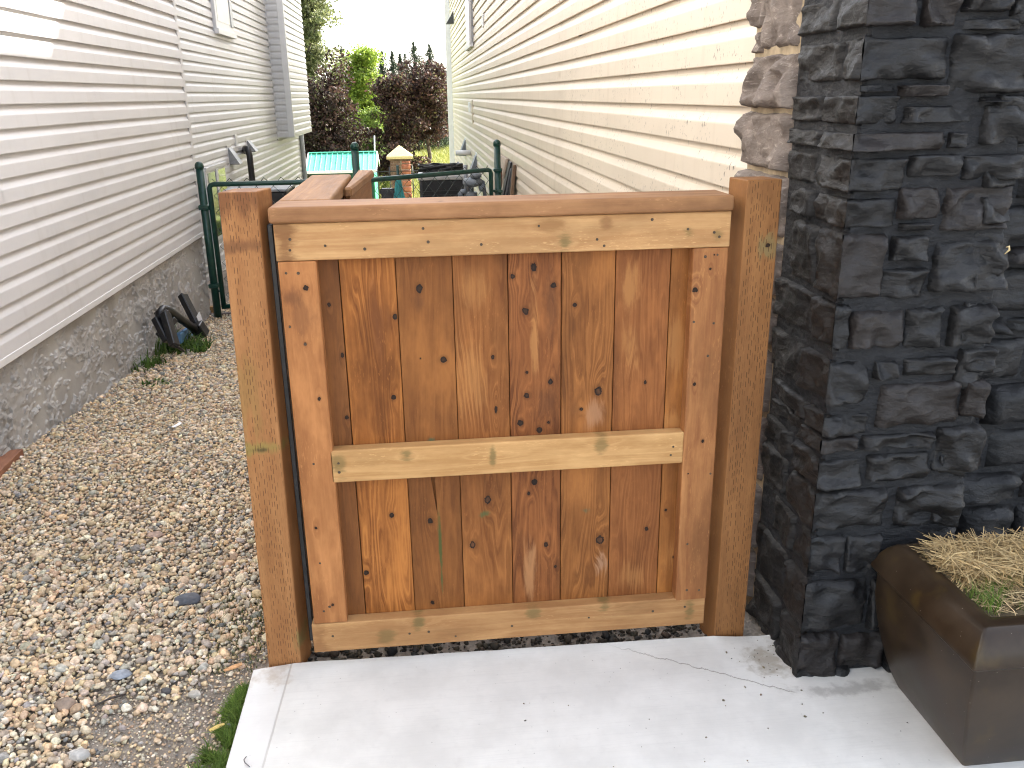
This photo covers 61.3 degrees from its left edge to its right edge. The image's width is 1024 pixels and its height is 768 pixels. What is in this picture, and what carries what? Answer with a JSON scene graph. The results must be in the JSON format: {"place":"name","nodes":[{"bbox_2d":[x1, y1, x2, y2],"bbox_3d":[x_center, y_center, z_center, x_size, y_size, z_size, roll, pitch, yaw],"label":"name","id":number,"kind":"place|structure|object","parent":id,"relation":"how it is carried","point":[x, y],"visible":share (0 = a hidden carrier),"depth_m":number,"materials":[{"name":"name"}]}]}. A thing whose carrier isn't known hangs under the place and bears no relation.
{"place":"outdoors","nodes":[
{"label":"outdoors","id":0,"kind":"place"},
{"bbox_2d":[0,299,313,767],"bbox_3d":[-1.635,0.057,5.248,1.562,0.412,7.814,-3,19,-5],"label":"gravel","id":1,"kind":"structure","parent":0,"point":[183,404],"depth_m":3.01,"materials":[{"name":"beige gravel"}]},
{"bbox_2d":[0,449,23,477],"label":"plank","id":2,"kind":"object","parent":1,"relation":"on","point":[8,458],"visible":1,"depth_m":3.82,"materials":[{"name":"brown wood"}]},
{"bbox_2d":[54,697,75,711],"bbox_3d":[-1.180,0.847,2.279,0.052,0.043,0.041,-3,19,-5],"label":"rock","id":3,"kind":"object","parent":1,"relation":"on","point":[68,703],"visible":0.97,"depth_m":2.27,"materials":[{"name":"brown stone"}]},
{"bbox_2d":[68,748,90,760],"bbox_3d":[-1.056,0.904,2.112,0.054,0.026,0.038,-3,19,-5],"label":"rock","id":4,"kind":"object","parent":1,"relation":"on","point":[79,754],"visible":1,"depth_m":2.10,"materials":[{"name":"white stone"}]},
{"bbox_2d":[109,669,131,679],"bbox_3d":[-1.089,0.810,2.406,0.060,0.019,0.046,-3,19,-5],"label":"rock","id":5,"kind":"object","parent":1,"relation":"on","point":[121,674],"visible":1,"depth_m":2.40,"materials":[{"name":"grey stone"}]},
{"bbox_2d":[132,349,173,371],"bbox_3d":[-2.459,-0.154,5.701,0.427,0.092,0.386,-3,19,-5],"label":"weed","id":6,"kind":"object","parent":1,"relation":"on","point":[148,362],"visible":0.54,"depth_m":5.73,"materials":[{"name":"green plant"}]},
{"bbox_2d":[146,531,164,538],"bbox_3d":[-1.309,0.555,3.171,0.064,0.022,0.043,-3,19,-5],"label":"rock","id":7,"kind":"object","parent":1,"relation":"on","point":[157,534],"visible":1,"depth_m":3.16,"materials":[{"name":"stone"}]},
{"bbox_2d":[141,376,172,386],"bbox_3d":[-2.135,-0.016,5.227,0.206,0.040,0.218,-3,19,-5],"label":"weed","id":8,"kind":"object","parent":1,"relation":"on","point":[148,382],"visible":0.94,"depth_m":5.22,"materials":[{"name":"green plant"}]},
{"bbox_2d":[161,687,171,694],"bbox_3d":[-0.935,0.831,2.336,0.028,0.017,0.020,-3,19,-5],"label":"rock","id":9,"kind":"object","parent":1,"relation":"on","point":[166,690],"visible":1,"depth_m":2.33,"materials":[{"name":"grey stone"}]},
{"bbox_2d":[154,325,198,356],"bbox_3d":[-2.479,-0.324,6.211,0.635,0.172,0.613,-3,19,-5],"label":"weed","id":10,"kind":"object","parent":1,"relation":"on","point":[164,347],"visible":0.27,"depth_m":6.12,"materials":[{"name":"green plant"}]},
{"bbox_2d":[151,293,208,351],"bbox_3d":[-2.358,-0.438,6.151,0.258,0.382,1.046,-3,19,-5],"label":"downspout","id":11,"kind":"object","parent":1,"relation":"on","point":[166,319],"visible":0.97,"depth_m":5.87,"materials":[{"name":"black paint"}]},
{"bbox_2d":[177,328,192,343],"bbox_3d":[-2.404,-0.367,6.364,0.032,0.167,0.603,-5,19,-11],"label":"rock","id":12,"kind":"object","parent":1,"relation":"on","point":[181,334],"visible":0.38,"depth_m":6.19,"materials":[{"name":"blue stone"}]},
{"bbox_2d":[174,592,200,605],"bbox_3d":[-1.035,0.686,2.757,0.084,0.035,0.057,-3,19,-5],"label":"rock","id":13,"kind":"object","parent":1,"relation":"on","point":[190,598],"visible":1,"depth_m":2.74,"materials":[{"name":"grey stone"}]},
{"bbox_2d":[166,332,220,354],"bbox_3d":[-2.296,-0.295,6.187,0.437,0.120,0.418,-3,19,-5],"label":"weed","id":14,"kind":"object","parent":1,"relation":"on","point":[200,346],"visible":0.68,"depth_m":6.19,"materials":[{"name":"green plant"}]},
{"bbox_2d":[188,689,200,697],"bbox_3d":[-0.853,0.833,2.321,0.035,0.019,0.023,-3,19,-5],"label":"rock","id":15,"kind":"object","parent":1,"relation":"on","point":[195,693],"visible":1,"depth_m":2.31,"materials":[{"name":"white stone"}]},
{"bbox_2d":[210,312,230,316],"bbox_3d":[-2.258,-0.627,7.703,0.970,0.042,0.045,-3,19,-5],"label":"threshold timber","id":16,"kind":"object","parent":1,"relation":"on","point":[224,313],"depth_m":7.65,"materials":[{"name":"brown wood"}]},
{"bbox_2d":[188,592,263,675],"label":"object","id":17,"kind":"structure","parent":1,"relation":"on","point":[240,619],"depth_m":2.59,"materials":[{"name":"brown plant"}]},
{"bbox_2d":[224,662,241,671],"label":"litter","id":18,"kind":"object","parent":1,"relation":"on","point":[234,666],"visible":1,"depth_m":2.41,"materials":[{"name":"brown wood"}]},
{"bbox_2d":[315,0,445,80],"label":"sky","id":19,"kind":"structure","parent":0,"point":[393,25],"materials":[{"name":"white"}]},
{"bbox_2d":[0,141,764,767],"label":"ground","id":20,"kind":"structure","parent":0,"point":[752,627],"depth_m":2.51,"materials":[{"name":"stone"}]},
{"bbox_2d":[94,693,125,706],"bbox_3d":[-1.061,0.834,2.283,0.078,0.016,0.008,-17,24,-40],"label":"twig","id":21,"kind":"object","parent":20,"relation":"on","point":[107,699],"visible":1,"depth_m":2.28,"materials":[{"name":"brown wood"}]},
{"bbox_2d":[0,0,311,455],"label":"house","id":22,"kind":"structure","parent":20,"relation":"on","point":[119,119],"depth_m":5.38,"materials":[{"name":"white plastic"}]},
{"bbox_2d":[204,161,227,239],"bbox_3d":[-3.543,-2.214,10.453,0.043,0.860,1.100,-3,19,-5],"label":"window","id":23,"kind":"structure","parent":22,"relation":"in","point":[217,172],"depth_m":10.30,"materials":[{"name":"white glass"}]},
{"bbox_2d":[210,0,236,38],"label":"window","id":24,"kind":"structure","parent":22,"relation":"in","point":[221,10],"depth_m":11.00,"materials":[{"name":"white glass"}]},
{"bbox_2d":[195,161,221,317],"bbox_3d":[-2.584,-1.159,7.382,0.080,1.441,0.090,-3,19,-5],"label":"fence post","id":25,"kind":"object","parent":20,"relation":"on","point":[203,207],"visible":0.94,"depth_m":7.33,"materials":[{"name":"green metal"}]},
{"bbox_2d":[207,177,304,308],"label":"chain link gate","id":26,"kind":"structure","parent":25,"relation":"attached to","point":[221,290],"depth_m":7.27,"materials":[{"name":"green metal"}]},
{"bbox_2d":[187,682,249,767],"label":"grass","id":27,"kind":"structure","parent":20,"relation":"on","point":[232,710],"depth_m":2.17,"materials":[{"name":"green plant"}]},
{"bbox_2d":[209,723,224,731],"bbox_3d":[-0.746,0.868,2.186,0.042,0.007,0.009,-17,25,-40],"label":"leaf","id":28,"kind":"object","parent":27,"relation":"on","point":[215,727],"visible":1,"depth_m":2.18,"materials":[{"name":"yellow plant"}]},
{"bbox_2d":[218,188,311,666],"bbox_3d":[-0.633,0.200,2.275,0.125,1.394,0.092,-3,19,-5],"label":"gate post","id":29,"kind":"object","parent":20,"relation":"on","point":[245,222],"visible":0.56,"depth_m":2.20,"materials":[{"name":"brown wood"}]},
{"bbox_2d":[267,190,733,651],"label":"wooden gate","id":30,"kind":"structure","parent":29,"relation":"attached to","point":[501,412],"depth_m":2.24,"materials":[{"name":"brown wood"}]},
{"bbox_2d":[279,174,350,200],"bbox_3d":[-0.548,0.025,2.733,0.130,1.292,0.858,-3,19,-5],"label":"wooden fence","id":31,"kind":"object","parent":20,"relation":"on","point":[322,187],"visible":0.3,"depth_m":2.39,"materials":[{"name":"brown wood"}]},
{"bbox_2d":[300,0,351,118],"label":"poplar tree","id":32,"kind":"object","parent":20,"relation":"on","point":[315,13],"visible":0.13,"depth_m":34.50,"materials":[{"name":"green plant"}]},
{"bbox_2d":[304,94,347,175],"bbox_3d":[-6.888,-8.111,29.631,2.699,3.664,2.300,7,20,23],"label":"cherry tree","id":33,"kind":"object","parent":20,"relation":"on","point":[315,120],"visible":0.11,"depth_m":28.56,"materials":[{"name":"brown plant"}]},
{"bbox_2d":[304,46,368,155],"bbox_3d":[-6.198,-8.524,28.704,3.223,5.015,2.942,-3,19,-5],"label":"cherry tree","id":34,"kind":"object","parent":20,"relation":"on","point":[328,101],"visible":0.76,"depth_m":28.19,"materials":[{"name":"brown plant"}]},
{"bbox_2d":[306,151,379,198],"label":"shed","id":35,"kind":"structure","parent":20,"relation":"on","point":[326,163],"depth_m":26.16,"materials":[{"name":"teal paint"}]},
{"bbox_2d":[350,142,359,176],"bbox_3d":[-1.309,-1.281,7.483,0.071,1.571,0.073,-3,19,-5],"label":"fence post","id":36,"kind":"object","parent":20,"relation":"on","point":[354,147],"visible":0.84,"depth_m":7.25,"materials":[{"name":"green metal"}]},
{"bbox_2d":[328,42,387,136],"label":"maple tree","id":37,"kind":"object","parent":20,"relation":"on","point":[364,63],"visible":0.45,"depth_m":40.38,"materials":[{"name":"green plant"}]},
{"bbox_2d":[343,170,373,198],"bbox_3d":[-0.491,-0.059,2.998,0.058,1.282,0.638,-2,19,-4],"label":"wooden fence","id":38,"kind":"object","parent":20,"relation":"on","point":[359,186],"visible":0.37,"depth_m":2.79,"materials":[{"name":"brown wood"}]},
{"bbox_2d":[356,104,388,152],"bbox_3d":[-5.413,-9.568,34.355,1.665,3.364,1.509,12,22,33],"label":"maple tree","id":39,"kind":"object","parent":20,"relation":"on","point":[367,116],"visible":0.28,"depth_m":33.81,"materials":[{"name":"green plant"}]},
{"bbox_2d":[360,132,389,189],"bbox_3d":[-4.919,-8.041,31.551,1.660,2.443,1.731,6,20,21],"label":"bush","id":40,"kind":"object","parent":20,"relation":"on","point":[386,183],"visible":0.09,"depth_m":31.13,"materials":[{"name":"green plant"}]},
{"bbox_2d":[372,49,392,145],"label":"spruce tree","id":41,"kind":"object","parent":20,"relation":"on","point":[382,69],"visible":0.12,"depth_m":55.75,"materials":[{"name":"green plant"}]},
{"bbox_2d":[380,188,394,197],"bbox_3d":[-1.424,-1.786,10.058,0.164,0.963,0.164,-3,19,-5],"label":"bin","id":42,"kind":"object","parent":20,"relation":"on","point":[383,192],"visible":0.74,"depth_m":9.86,"materials":[{"name":"black plastic"}]},
{"bbox_2d":[387,50,399,77],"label":"spruce tree","id":43,"kind":"object","parent":20,"relation":"on","point":[393,65],"visible":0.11,"depth_m":58.53,"materials":[{"name":"green plant"}]},
{"bbox_2d":[355,70,432,176],"bbox_3d":[-4.003,-8.528,29.734,2.574,4.312,2.339,14,23,37],"label":"cherry tree","id":44,"kind":"object","parent":20,"relation":"on","point":[393,90],"visible":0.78,"depth_m":29.19,"materials":[{"name":"brown plant"}]},
{"bbox_2d":[376,166,417,198],"bbox_3d":[-2.816,-5.615,25.162,2.200,1.415,0.032,-3,19,-5],"label":"iron fence","id":45,"kind":"object","parent":20,"relation":"on","point":[389,171],"visible":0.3,"depth_m":24.95,"materials":[{"name":"metal"}]},
{"bbox_2d":[386,145,411,197],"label":"brick pillar","id":46,"kind":"structure","parent":20,"relation":"on","point":[400,156],"depth_m":25.09,"materials":[{"name":"orange brick"}]},
{"bbox_2d":[395,52,402,73],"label":"spruce tree","id":47,"kind":"object","parent":20,"relation":"on","point":[400,60],"visible":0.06,"depth_m":59.52,"materials":[{"name":"green plant"}]},
{"bbox_2d":[394,165,404,197],"bbox_3d":[-1.415,-2.116,10.797,0.271,1.202,0.285,-3,19,-5],"label":"parasol","id":48,"kind":"object","parent":20,"relation":"on","point":[397,188],"visible":0.27,"depth_m":10.66,"materials":[{"name":"teal fabric"}]},
{"bbox_2d":[389,59,448,163],"bbox_3d":[-3.145,-8.994,30.510,2.448,4.679,2.463,-3,19,-5],"label":"cherry tree","id":49,"kind":"object","parent":20,"relation":"on","point":[428,84],"visible":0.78,"depth_m":29.86,"materials":[{"name":"brown plant"}]},
{"bbox_2d":[402,40,448,150],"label":"spruce tree","id":50,"kind":"object","parent":20,"relation":"on","point":[414,57],"visible":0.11,"depth_m":54.01,"materials":[{"name":"green plant"}]},
{"bbox_2d":[415,44,448,148],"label":"spruce tree","id":51,"kind":"object","parent":20,"relation":"on","point":[430,50],"visible":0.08,"depth_m":55.90,"materials":[{"name":"green plant"}]},
{"bbox_2d":[458,165,501,195],"bbox_3d":[-0.300,-1.791,9.513,0.507,1.198,0.415,7,20,22],"label":"gas meter","id":52,"kind":"object","parent":20,"relation":"on","point":[471,181],"visible":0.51,"depth_m":9.33,"materials":[{"name":"grey paint"}]},
{"bbox_2d":[493,139,502,194],"bbox_3d":[-0.130,-1.581,8.468,0.086,1.572,0.090,-3,19,-5],"label":"fence post","id":53,"kind":"object","parent":20,"relation":"on","point":[497,169],"visible":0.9,"depth_m":8.27,"materials":[{"name":"green metal"}]},
{"bbox_2d":[371,165,496,198],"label":"chain link gate","id":54,"kind":"structure","parent":53,"relation":"attached to","point":[425,175],"depth_m":7.83,"materials":[{"name":"green metal"}]},
{"bbox_2d":[493,155,508,195],"bbox_3d":[-0.256,-1.984,10.042,0.380,1.269,0.750,-3,19,-5],"label":"plank","id":55,"kind":"object","parent":20,"relation":"on","point":[504,161],"visible":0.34,"depth_m":9.60,"materials":[{"name":"brown wood"}]},
{"bbox_2d":[502,161,511,194],"bbox_3d":[-0.161,-1.781,9.415,0.331,1.239,0.200,-3,19,-5],"label":"plank","id":56,"kind":"object","parent":20,"relation":"on","point":[509,166],"visible":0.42,"depth_m":9.23,"materials":[{"name":"grey wood"}]},
{"bbox_2d":[308,623,706,660],"bbox_3d":[-0.049,0.720,2.671,1.275,0.062,0.437,-3,19,-5],"label":"grit","id":57,"kind":"object","parent":20,"relation":"on","point":[566,637],"visible":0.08,"depth_m":2.53,"materials":[{"name":"grey gravel"}]},
{"bbox_2d":[505,168,511,194],"bbox_3d":[-0.117,-1.701,9.256,0.281,1.172,0.120,-3,19,-5],"label":"plank","id":58,"kind":"object","parent":20,"relation":"on","point":[507,186],"visible":0.22,"depth_m":9.09,"materials":[{"name":"grey wood"}]},
{"bbox_2d":[508,170,511,194],"bbox_3d":[-0.068,-1.685,9.118,0.211,1.215,0.120,-3,19,-5],"label":"plank","id":59,"kind":"object","parent":20,"relation":"on","point":[510,184],"visible":0.12,"depth_m":8.99,"materials":[{"name":"black paint"}]},
{"bbox_2d":[510,164,515,194],"bbox_3d":[-0.031,-1.658,9.010,0.161,1.220,0.090,-3,19,-5],"label":"plank","id":60,"kind":"object","parent":20,"relation":"on","point":[513,179],"visible":0.42,"depth_m":8.84,"materials":[{"name":"brown wood"}]},
{"bbox_2d":[444,0,756,195],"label":"house","id":61,"kind":"structure","parent":20,"relation":"on","point":[575,96],"depth_m":4.66,"materials":[{"name":"beige plastic"}]},
{"bbox_2d":[465,0,473,50],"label":"window","id":62,"kind":"structure","parent":61,"relation":"in","point":[468,3],"depth_m":14.19,"materials":[{"name":"white glass"}]},
{"bbox_2d":[699,176,781,636],"bbox_3d":[0.615,0.148,2.373,0.108,1.394,0.089,-3,19,-5],"label":"gate post","id":63,"kind":"object","parent":20,"relation":"on","point":[755,211],"visible":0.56,"depth_m":2.30,"materials":[{"name":"brown wood"}]},
{"bbox_2d":[733,0,803,603],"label":"stone edging","id":64,"kind":"object","parent":20,"relation":"on","point":[763,126],"visible":0.39,"depth_m":2.34,"materials":[{"name":"beige stone"}]},
{"bbox_2d":[745,0,1023,677],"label":"stone pier","id":65,"kind":"structure","parent":20,"relation":"on","point":[905,159],"depth_m":2.06,"materials":[{"name":"black stone"}]},
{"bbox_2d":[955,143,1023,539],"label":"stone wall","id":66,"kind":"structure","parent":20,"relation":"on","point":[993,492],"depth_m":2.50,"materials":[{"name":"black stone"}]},
{"bbox_2d":[378,144,449,198],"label":"grass","id":67,"kind":"structure","parent":0,"point":[439,153],"depth_m":48.59,"materials":[{"name":"green plant"}]},
{"bbox_2d":[418,162,462,172],"bbox_3d":[-1.024,-3.122,12.466,0.668,0.138,0.582,-3,19,-5],"label":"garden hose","id":68,"kind":"object","parent":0,"point":[432,167],"visible":0.94,"depth_m":12.27,"materials":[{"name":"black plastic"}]},
{"bbox_2d":[418,172,469,196],"bbox_3d":[-0.981,-2.551,12.661,0.750,1.069,0.740,-3,19,-5],"label":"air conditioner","id":69,"kind":"object","parent":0,"point":[446,184],"visible":0.06,"depth_m":12.22,"materials":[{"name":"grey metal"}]},
{"bbox_2d":[226,635,1023,767],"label":"pavement","id":70,"kind":"structure","parent":0,"point":[458,710],"depth_m":2.21,"materials":[{"name":"concrete"}]},
{"bbox_2d":[523,629,907,766],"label":"crumbs","id":71,"kind":"object","parent":70,"relation":"on","point":[744,686],"visible":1,"depth_m":2.27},
{"bbox_2d":[871,527,1023,765],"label":"planter","id":72,"kind":"object","parent":70,"relation":"on","point":[950,614],"visible":1,"depth_m":2.00,"materials":[{"name":"brown metal"}]}
]}

